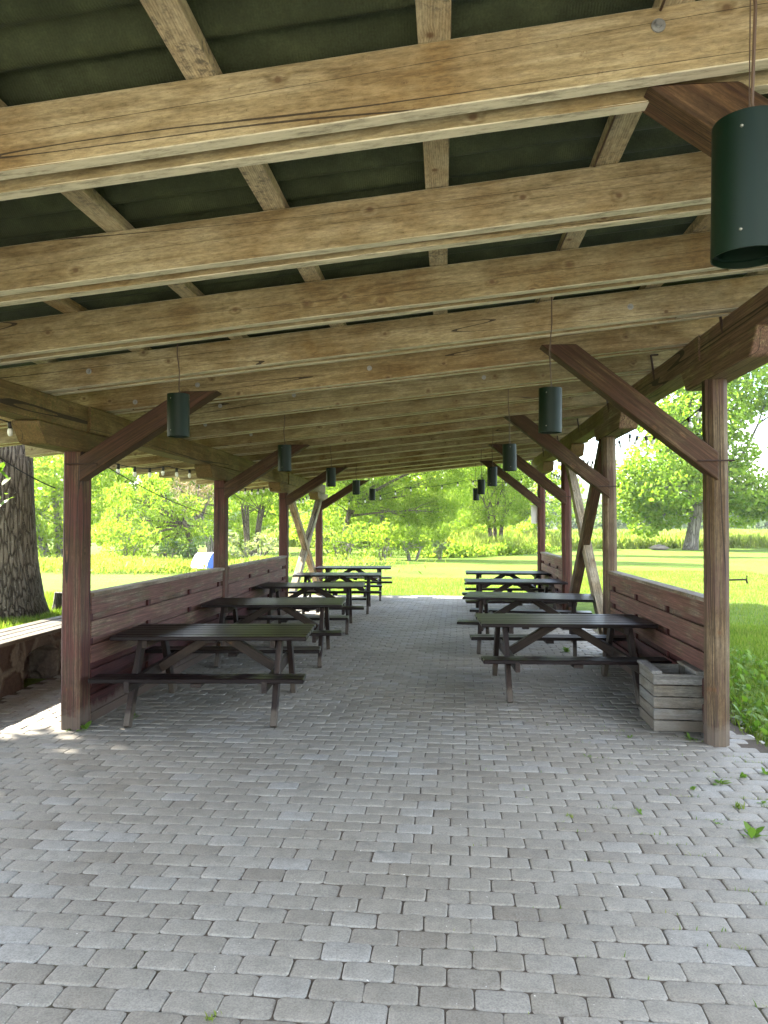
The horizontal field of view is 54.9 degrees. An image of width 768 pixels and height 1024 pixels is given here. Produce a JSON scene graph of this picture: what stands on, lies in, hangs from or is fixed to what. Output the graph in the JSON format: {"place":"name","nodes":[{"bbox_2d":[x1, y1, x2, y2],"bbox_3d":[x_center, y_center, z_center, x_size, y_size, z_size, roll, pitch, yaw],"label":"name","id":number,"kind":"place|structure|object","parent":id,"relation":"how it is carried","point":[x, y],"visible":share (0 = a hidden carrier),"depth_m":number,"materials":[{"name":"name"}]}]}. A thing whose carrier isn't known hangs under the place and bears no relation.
{"place":"outdoors","nodes":[
{"label":"outdoors","id":0,"kind":"place"},
{"bbox_2d":[0,589,93,628],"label":"bank grass","id":1,"kind":"structure","parent":0,"point":[12,621],"depth_m":8.76,"materials":[{"name":"green plant"}]},
{"bbox_2d":[0,595,767,1023],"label":"pavement","id":2,"kind":"structure","parent":0,"point":[30,833],"depth_m":3.55,"materials":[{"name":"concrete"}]},
{"bbox_2d":[76,720,91,730],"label":"weed","id":3,"kind":"object","parent":2,"relation":"on","point":[86,725],"visible":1,"depth_m":5.60,"materials":[{"name":"green plant"}]},
{"bbox_2d":[88,624,320,727],"bbox_3d":[-1.403,1.340,6.275,1.615,0.679,1.540,0,-1,0],"label":"picnic table","id":4,"kind":"object","parent":2,"relation":"on","point":[234,636],"visible":0.99,"depth_m":5.96,"materials":[{"name":"brown wood"}]},
{"bbox_2d":[204,1011,221,1020],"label":"weed","id":5,"kind":"object","parent":2,"relation":"on","point":[210,1018],"visible":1,"depth_m":2.32,"materials":[{"name":"green plant"}]},
{"bbox_2d":[201,598,348,667],"bbox_3d":[-1.256,1.381,8.651,1.615,0.679,1.540,0,-1,0],"label":"picnic table","id":6,"kind":"object","parent":2,"relation":"on","point":[322,606],"visible":0.89,"depth_m":8.61,"materials":[{"name":"brown wood"}]},
{"bbox_2d":[249,582,366,634],"bbox_3d":[-1.084,1.424,11.085,1.615,0.679,1.540,0,-1,0],"label":"picnic table","id":7,"kind":"object","parent":2,"relation":"on","point":[347,607],"visible":0.77,"depth_m":10.88,"materials":[{"name":"brown wood"}]},
{"bbox_2d":[288,572,381,613],"bbox_3d":[-0.842,1.467,13.512,1.615,0.679,1.540,0,-1,0],"label":"picnic table","id":8,"kind":"object","parent":2,"relation":"on","point":[365,592],"visible":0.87,"depth_m":13.15,"materials":[{"name":"brown wood"}]},
{"bbox_2d":[313,566,391,600],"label":"picnic table","id":9,"kind":"object","parent":2,"relation":"on","point":[378,580],"visible":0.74,"depth_m":15.49,"materials":[{"name":"brown wood"}]},
{"bbox_2d":[0,0,767,746],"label":"pavilion","id":10,"kind":"structure","parent":2,"relation":"on","point":[376,238],"depth_m":3.89,"materials":[{"name":"red wood"}]},
{"bbox_2d":[0,419,12,435],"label":"festoon string","id":11,"kind":"object","parent":10,"relation":"hanging from","point":[10,431],"visible":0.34,"depth_m":5.16,"materials":[{"name":"white glass"}]},
{"bbox_2d":[0,457,54,488],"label":"wire","id":12,"kind":"object","parent":10,"relation":"attached to","point":[27,474],"visible":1,"depth_m":5.43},
{"bbox_2d":[115,463,194,477],"bbox_3d":[-2.410,-0.469,7.635,0.081,0.262,3.402,0,-1,5],"label":"festoon string","id":13,"kind":"object","parent":10,"relation":"hanging from","point":[149,471],"visible":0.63,"depth_m":7.63,"materials":[{"name":"white glass"}]},
{"bbox_2d":[109,468,210,514],"bbox_3d":[-2.352,-0.216,7.866,0.009,0.459,2.884,0,-1,7],"label":"wire","id":14,"kind":"object","parent":10,"relation":"attached to","point":[155,493],"visible":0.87,"depth_m":7.63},
{"bbox_2d":[167,343,189,437],"bbox_3d":[-1.205,-0.767,4.330,0.129,0.654,0.129,-1,-1,12],"label":"hanging lamp","id":15,"kind":"object","parent":10,"relation":"hanging from","point":[178,415],"visible":0.99,"depth_m":4.27,"materials":[{"name":"metal"}]},
{"bbox_2d":[237,485,268,494],"bbox_3d":[-2.094,-0.396,11.170,0.062,0.264,3.502,0,-1,4],"label":"festoon string","id":16,"kind":"object","parent":10,"relation":"hanging from","point":[263,491],"visible":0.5,"depth_m":11.70,"materials":[{"name":"white glass"}]},
{"bbox_2d":[234,494,274,514],"bbox_3d":[-2.031,-0.147,11.537,0.009,0.369,2.852,0,-1,6],"label":"wire","id":17,"kind":"object","parent":10,"relation":"attached to","point":[252,505],"visible":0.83,"depth_m":11.49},
{"bbox_2d":[278,415,291,471],"bbox_3d":[-0.956,-0.719,7.099,0.129,0.655,0.129,-1,-1,1],"label":"hanging lamp","id":18,"kind":"object","parent":10,"relation":"hanging from","point":[284,458],"visible":0.99,"depth_m":7.04,"materials":[{"name":"metal"}]},
{"bbox_2d":[326,446,335,486],"bbox_3d":[-0.709,-0.670,9.870,0.129,0.659,0.129,-1,-2,10],"label":"hanging lamp","id":19,"kind":"object","parent":10,"relation":"hanging from","point":[331,476],"visible":0.94,"depth_m":9.81,"materials":[{"name":"metal"}]},
{"bbox_2d":[352,463,359,494],"bbox_3d":[-0.476,-0.623,12.628,0.129,0.655,0.129,0,0,16],"label":"hanging lamp","id":20,"kind":"object","parent":10,"relation":"hanging from","point":[356,487],"visible":0.98,"depth_m":12.58,"materials":[{"name":"metal"}]},
{"bbox_2d":[369,478,374,499],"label":"hanging lamp","id":21,"kind":"object","parent":10,"relation":"hanging from","point":[372,493],"visible":0.98,"depth_m":15.35,"materials":[{"name":"metal"}]},
{"bbox_2d":[333,477,526,504],"bbox_3d":[0.952,-0.472,16.585,4.553,0.621,0.101,0,-1,6],"label":"festoon string","id":22,"kind":"object","parent":10,"relation":"hanging from","point":[426,489],"visible":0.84,"depth_m":16.59,"materials":[{"name":"white glass"}]},
{"bbox_2d":[473,463,478,499],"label":"hanging lamp","id":23,"kind":"object","parent":10,"relation":"hanging from","point":[475,496],"visible":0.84,"depth_m":15.17,"materials":[{"name":"metal"}]},
{"bbox_2d":[477,449,484,493],"bbox_3d":[1.640,-0.733,12.459,0.129,0.870,0.129,0,-1,11],"label":"hanging lamp","id":24,"kind":"object","parent":10,"relation":"hanging from","point":[480,486],"visible":0.99,"depth_m":12.40,"materials":[{"name":"metal"}]},
{"bbox_2d":[487,442,496,485],"bbox_3d":[1.421,-0.779,9.690,0.129,0.878,0.129,0,-1,15],"label":"hanging lamp","id":25,"kind":"object","parent":10,"relation":"hanging from","point":[492,476],"visible":0.99,"depth_m":9.63,"materials":[{"name":"metal"}]},
{"bbox_2d":[502,389,516,470],"bbox_3d":[1.171,-0.826,6.922,0.129,0.880,0.129,0,-1,-12],"label":"hanging lamp","id":26,"kind":"object","parent":10,"relation":"hanging from","point":[509,458],"visible":0.99,"depth_m":6.87,"materials":[{"name":"metal"}]},
{"bbox_2d":[531,505,536,523],"bbox_3d":[3.046,0.050,14.918,0.170,0.365,0.120,0,-1,5],"label":"white box","id":27,"kind":"object","parent":10,"relation":"attached to","point":[533,514],"visible":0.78,"depth_m":14.88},
{"bbox_2d":[538,297,561,433],"bbox_3d":[0.935,-0.879,4.148,0.129,0.869,0.129,0,0,18],"label":"hanging lamp","id":28,"kind":"object","parent":10,"relation":"hanging from","point":[550,410],"visible":0.98,"depth_m":4.09,"materials":[{"name":"metal"}]},
{"bbox_2d":[551,472,560,479],"bbox_3d":[3.213,-0.712,13.344,0.062,0.254,2.902,0,-1,5],"label":"festoon string","id":29,"kind":"object","parent":10,"relation":"hanging from","point":[558,477],"visible":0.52,"depth_m":14.26,"materials":[{"name":"white glass"}]},
{"bbox_2d":[582,437,621,466],"bbox_3d":[2.956,-0.758,10.255,0.051,0.272,2.902,0,-1,4],"label":"festoon string","id":30,"kind":"object","parent":10,"relation":"hanging from","point":[620,446],"visible":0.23,"depth_m":9.08,"materials":[{"name":"white glass"}]},
{"bbox_2d":[627,406,701,444],"bbox_3d":[2.694,-0.810,7.092,0.065,0.279,3.052,0,-1,5],"label":"festoon string","id":31,"kind":"object","parent":10,"relation":"hanging from","point":[688,419],"visible":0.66,"depth_m":7.44,"materials":[{"name":"white glass"}]},
{"bbox_2d":[710,0,767,268],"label":"hanging lamp","id":32,"kind":"object","parent":10,"relation":"hanging from","point":[739,195],"visible":1,"depth_m":1.33,"materials":[{"name":"metal"}]},
{"bbox_2d":[464,570,551,609],"bbox_3d":[2.344,1.477,14.060,1.615,0.679,1.540,0,-1,6],"label":"picnic table","id":33,"kind":"object","parent":2,"relation":"on","point":[511,574],"visible":0.66,"depth_m":13.75,"materials":[{"name":"brown wood"}]},
{"bbox_2d":[462,578,567,612],"bbox_3d":[2.093,1.438,11.884,1.615,0.679,1.540,0,-1,4],"label":"picnic table","id":34,"kind":"object","parent":2,"relation":"on","point":[520,583],"visible":0.64,"depth_m":11.65,"materials":[{"name":"brown wood"}]},
{"bbox_2d":[457,591,596,656],"bbox_3d":[1.823,1.394,9.358,1.615,0.679,1.540,0,-1,13],"label":"picnic table","id":35,"kind":"object","parent":2,"relation":"on","point":[518,598],"visible":0.73,"depth_m":9.26,"materials":[{"name":"brown wood"}]},
{"bbox_2d":[561,646,570,651],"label":"weed","id":36,"kind":"object","parent":2,"relation":"on","point":[565,649],"visible":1,"depth_m":9.01,"materials":[{"name":"green plant"}]},
{"bbox_2d":[469,613,671,703],"bbox_3d":[1.679,1.353,7.022,1.615,0.679,1.540,0,-1,2],"label":"picnic table","id":37,"kind":"object","parent":2,"relation":"on","point":[546,624],"visible":0.95,"depth_m":6.75,"materials":[{"name":"brown wood"}]},
{"bbox_2d":[447,696,767,1013],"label":"joint moss","id":38,"kind":"object","parent":2,"relation":"on","point":[660,832],"visible":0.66,"depth_m":3.91,"materials":[{"name":"green plant"}]},
{"bbox_2d":[637,660,703,731],"bbox_3d":[2.219,1.419,5.732,0.391,0.457,0.464,0,-1,6],"label":"wooden crate","id":39,"kind":"object","parent":2,"relation":"on","point":[666,698],"visible":0.99,"depth_m":5.52,"materials":[{"name":"grey wood"}]},
{"bbox_2d":[684,732,697,739],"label":"weed","id":40,"kind":"object","parent":2,"relation":"on","point":[688,737],"visible":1,"depth_m":5.36,"materials":[{"name":"green plant"}]},
{"bbox_2d":[713,776,730,784],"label":"weed","id":41,"kind":"object","parent":2,"relation":"on","point":[721,781],"visible":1,"depth_m":4.43,"materials":[{"name":"green plant"}]},
{"bbox_2d":[732,801,744,808],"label":"weed","id":42,"kind":"object","parent":2,"relation":"on","point":[738,806],"visible":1,"depth_m":4.05,"materials":[{"name":"green plant"}]},
{"bbox_2d":[740,772,748,777],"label":"weed","id":43,"kind":"object","parent":2,"relation":"on","point":[742,775],"visible":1,"depth_m":4.53,"materials":[{"name":"green plant"}]},
{"bbox_2d":[740,820,766,837],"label":"weed","id":44,"kind":"object","parent":2,"relation":"on","point":[752,832],"visible":1,"depth_m":3.67,"materials":[{"name":"green plant"}]},
{"bbox_2d":[0,530,767,746],"bbox_3d":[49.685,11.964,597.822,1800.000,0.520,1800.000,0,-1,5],"label":"lawn","id":45,"kind":"structure","parent":0,"point":[753,560],"depth_m":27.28,"materials":[{"name":"green plant"}]},
{"bbox_2d":[0,445,49,619],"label":"old tree","id":46,"kind":"object","parent":45,"relation":"on","point":[21,589],"visible":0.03,"depth_m":8.94,"materials":[{"name":"brown plant"}]},
{"bbox_2d":[0,615,61,698],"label":"stone bench","id":47,"kind":"object","parent":45,"relation":"on","point":[31,650],"visible":0.27,"depth_m":7.29,"materials":[{"name":"stone"}]},
{"bbox_2d":[52,592,61,612],"bbox_3d":[-4.353,1.235,9.874,0.191,0.335,0.200,0,-1,5],"label":"stump","id":48,"kind":"object","parent":45,"relation":"on","point":[57,602],"visible":0.42,"depth_m":9.81,"materials":[{"name":"grey wood"}]},
{"bbox_2d":[33,454,133,557],"bbox_3d":[-15.654,-0.760,35.198,7.882,6.246,3.793,0,-1,5],"label":"light tree","id":49,"kind":"object","parent":45,"relation":"on","point":[45,470],"visible":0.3,"depth_m":34.97,"materials":[{"name":"green plant"}]},
{"bbox_2d":[94,513,161,557],"bbox_3d":[-9.251,1.100,26.829,2.485,2.161,1.673,0,-1,5],"label":"shrub","id":50,"kind":"object","parent":45,"relation":"on","point":[125,550],"visible":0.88,"depth_m":26.73,"materials":[{"name":"green plant"}]},
{"bbox_2d":[100,473,213,557],"bbox_3d":[-8.836,0.299,28.872,4.524,3.861,2.330,0,-1,5],"label":"bush","id":51,"kind":"object","parent":45,"relation":"on","point":[181,528],"visible":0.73,"depth_m":28.65,"materials":[{"name":"green plant"}]},
{"bbox_2d":[156,535,207,557],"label":"shrub","id":52,"kind":"object","parent":45,"relation":"on","point":[183,552],"visible":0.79,"depth_m":27.61,"materials":[{"name":"green plant"}]},
{"bbox_2d":[91,471,278,550],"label":"light tree","id":53,"kind":"object","parent":45,"relation":"on","point":[98,539],"visible":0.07,"depth_m":42.79,"materials":[{"name":"green plant"}]},
{"bbox_2d":[164,519,213,557],"bbox_3d":[-7.637,1.229,29.698,2.256,2.004,1.512,0,-1,5],"label":"shrub","id":54,"kind":"object","parent":45,"relation":"on","point":[204,540],"visible":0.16,"depth_m":29.68,"materials":[{"name":"green plant"}]},
{"bbox_2d":[166,477,213,551],"bbox_3d":[-7.982,0.271,30.719,2.648,3.993,1.419,0,-1,5],"label":"half dead tree","id":55,"kind":"object","parent":45,"relation":"on","point":[210,546],"visible":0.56,"depth_m":30.64,"materials":[{"name":"grey plant"}]},
{"bbox_2d":[191,552,212,568],"bbox_3d":[-5.453,1.460,22.538,1.100,0.475,0.620,-1,-1,30],"label":"tent","id":56,"kind":"object","parent":45,"relation":"on","point":[201,559],"visible":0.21,"depth_m":22.30,"materials":[{"name":"white fabric"}]},
{"bbox_2d":[38,551,445,575],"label":"flowering bank","id":57,"kind":"structure","parent":45,"relation":"on","point":[134,565],"depth_m":24.23,"materials":[{"name":"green plant"}]},
{"bbox_2d":[228,529,278,557],"bbox_3d":[-4.861,1.411,27.376,2.419,1.567,1.234,0,-1,5],"label":"shrub","id":58,"kind":"object","parent":45,"relation":"on","point":[268,547],"visible":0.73,"depth_m":27.30,"materials":[{"name":"green plant"}]},
{"bbox_2d":[228,489,314,554],"bbox_3d":[-5.099,-0.232,32.585,5.291,5.025,2.348,0,-1,5],"label":"willow tree","id":59,"kind":"object","parent":45,"relation":"on","point":[245,516],"visible":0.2,"depth_m":32.43,"materials":[{"name":"green plant"}]},
{"bbox_2d":[34,457,586,541],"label":"young wood","id":60,"kind":"object","parent":45,"relation":"on","point":[210,509],"visible":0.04,"depth_m":72.13,"materials":[{"name":"green plant"}]},
{"bbox_2d":[298,525,373,562],"bbox_3d":[-1.922,1.371,29.299,3.046,1.715,1.365,0,-1,5],"label":"shrub","id":61,"kind":"object","parent":45,"relation":"on","point":[348,545],"visible":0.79,"depth_m":29.12,"materials":[{"name":"green plant"}]},
{"bbox_2d":[304,507,372,561],"bbox_3d":[-1.845,1.013,30.295,2.797,2.458,1.731,0,-1,5],"label":"shrub","id":62,"kind":"object","parent":45,"relation":"on","point":[330,518],"visible":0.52,"depth_m":30.23,"materials":[{"name":"green plant"}]},
{"bbox_2d":[364,535,401,559],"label":"shrub","id":63,"kind":"object","parent":45,"relation":"on","point":[384,553],"visible":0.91,"depth_m":33.08,"materials":[{"name":"green plant"}]},
{"bbox_2d":[364,518,434,556],"bbox_3d":[0.775,1.258,37.042,3.630,2.205,1.780,0,-1,5],"label":"shrub","id":64,"kind":"object","parent":45,"relation":"on","point":[395,536],"visible":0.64,"depth_m":36.96,"materials":[{"name":"green plant"}]},
{"bbox_2d":[37,482,767,529],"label":"wood","id":65,"kind":"object","parent":45,"relation":"on","point":[761,524],"visible":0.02,"depth_m":154.59,"materials":[{"name":"green plant"}]},
{"bbox_2d":[326,466,485,557],"bbox_3d":[0.506,-3.566,34.404,9.403,11.783,4.329,0,-1,5],"label":"willow tree","id":66,"kind":"object","parent":45,"relation":"on","point":[382,486],"visible":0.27,"depth_m":33.82,"materials":[{"name":"green plant"}]},
{"bbox_2d":[289,467,536,548],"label":"light tree","id":67,"kind":"object","parent":45,"relation":"on","point":[381,519],"visible":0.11,"depth_m":51.66,"materials":[{"name":"green plant"}]},
{"bbox_2d":[396,524,435,560],"bbox_3d":[1.363,1.419,33.160,1.811,1.754,1.299,0,-1,-18],"label":"shrub","id":68,"kind":"object","parent":45,"relation":"on","point":[407,549],"visible":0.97,"depth_m":32.94,"materials":[{"name":"green plant"}]},
{"bbox_2d":[431,540,449,559],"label":"shrub","id":69,"kind":"object","parent":45,"relation":"on","point":[439,549],"visible":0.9,"depth_m":33.82,"materials":[{"name":"green plant"}]},
{"bbox_2d":[437,514,516,541],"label":"shrub","id":70,"kind":"object","parent":45,"relation":"on","point":[459,526],"visible":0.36,"depth_m":43.36,"materials":[{"name":"green plant"}]},
{"bbox_2d":[399,539,561,557],"bbox_3d":[6.184,1.959,40.969,4.357,1.112,16.450,-1,-1,33],"label":"herb border","id":71,"kind":"object","parent":45,"relation":"on","point":[458,549],"visible":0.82,"depth_m":37.24,"materials":[{"name":"green plant"}]},
{"bbox_2d":[445,461,534,539],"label":"willow tree","id":72,"kind":"object","parent":45,"relation":"on","point":[486,503],"visible":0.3,"depth_m":41.29,"materials":[{"name":"green plant"}]},
{"bbox_2d":[474,518,533,537],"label":"shrub","id":73,"kind":"object","parent":45,"relation":"on","point":[520,528],"visible":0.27,"depth_m":45.23,"materials":[{"name":"green plant"}]},
{"bbox_2d":[433,527,576,554],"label":"tall grass","id":74,"kind":"structure","parent":45,"relation":"on","point":[529,537],"depth_m":42.13,"materials":[{"name":"green plant"}]},
{"bbox_2d":[519,461,584,533],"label":"light tree","id":75,"kind":"object","parent":45,"relation":"on","point":[532,490],"visible":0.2,"depth_m":58.95,"materials":[{"name":"green plant"}]},
{"bbox_2d":[649,544,668,549],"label":"boulder","id":76,"kind":"object","parent":45,"relation":"on","point":[658,547],"visible":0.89,"depth_m":48.30,"materials":[{"name":"stone"}]},
{"bbox_2d":[601,363,767,549],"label":"oak tree","id":77,"kind":"object","parent":45,"relation":"on","point":[649,491],"visible":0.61,"depth_m":47.29,"materials":[{"name":"green plant"}]},
{"bbox_2d":[730,640,767,745],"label":"verge grass","id":78,"kind":"structure","parent":45,"relation":"on","point":[759,650],"depth_m":7.05,"materials":[{"name":"green plant"}]},
{"bbox_2d":[730,646,767,739],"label":"broadleaf weeds","id":79,"kind":"object","parent":45,"relation":"on","point":[758,702],"visible":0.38,"depth_m":6.72,"materials":[{"name":"green plant"}]},
{"bbox_2d":[37,367,767,492],"label":"sky","id":80,"kind":"structure","parent":0,"point":[590,449],"materials":[{"name":"white"}]},
{"bbox_2d":[50,476,763,529],"bbox_3d":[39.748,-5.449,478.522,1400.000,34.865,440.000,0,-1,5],"label":"wooded hill","id":81,"kind":"structure","parent":0,"point":[584,495],"depth_m":375.10,"materials":[{"name":"green plant"}]},
{"bbox_2d":[228,528,767,548],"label":"meadow","id":82,"kind":"structure","parent":0,"point":[673,538],"depth_m":51.59,"materials":[{"name":"green plant"}]},
{"bbox_2d":[592,628,767,746],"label":"earth strip","id":83,"kind":"object","parent":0,"point":[597,631],"visible":0.04,"depth_m":6.01,"materials":[{"name":"soil"}]},
{"bbox_2d":[740,721,764,743],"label":"pebbles","id":84,"kind":"object","parent":83,"relation":"on","point":[762,742],"visible":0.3,"depth_m":5.51,"materials":[{"name":"grey stone"}]}
]}

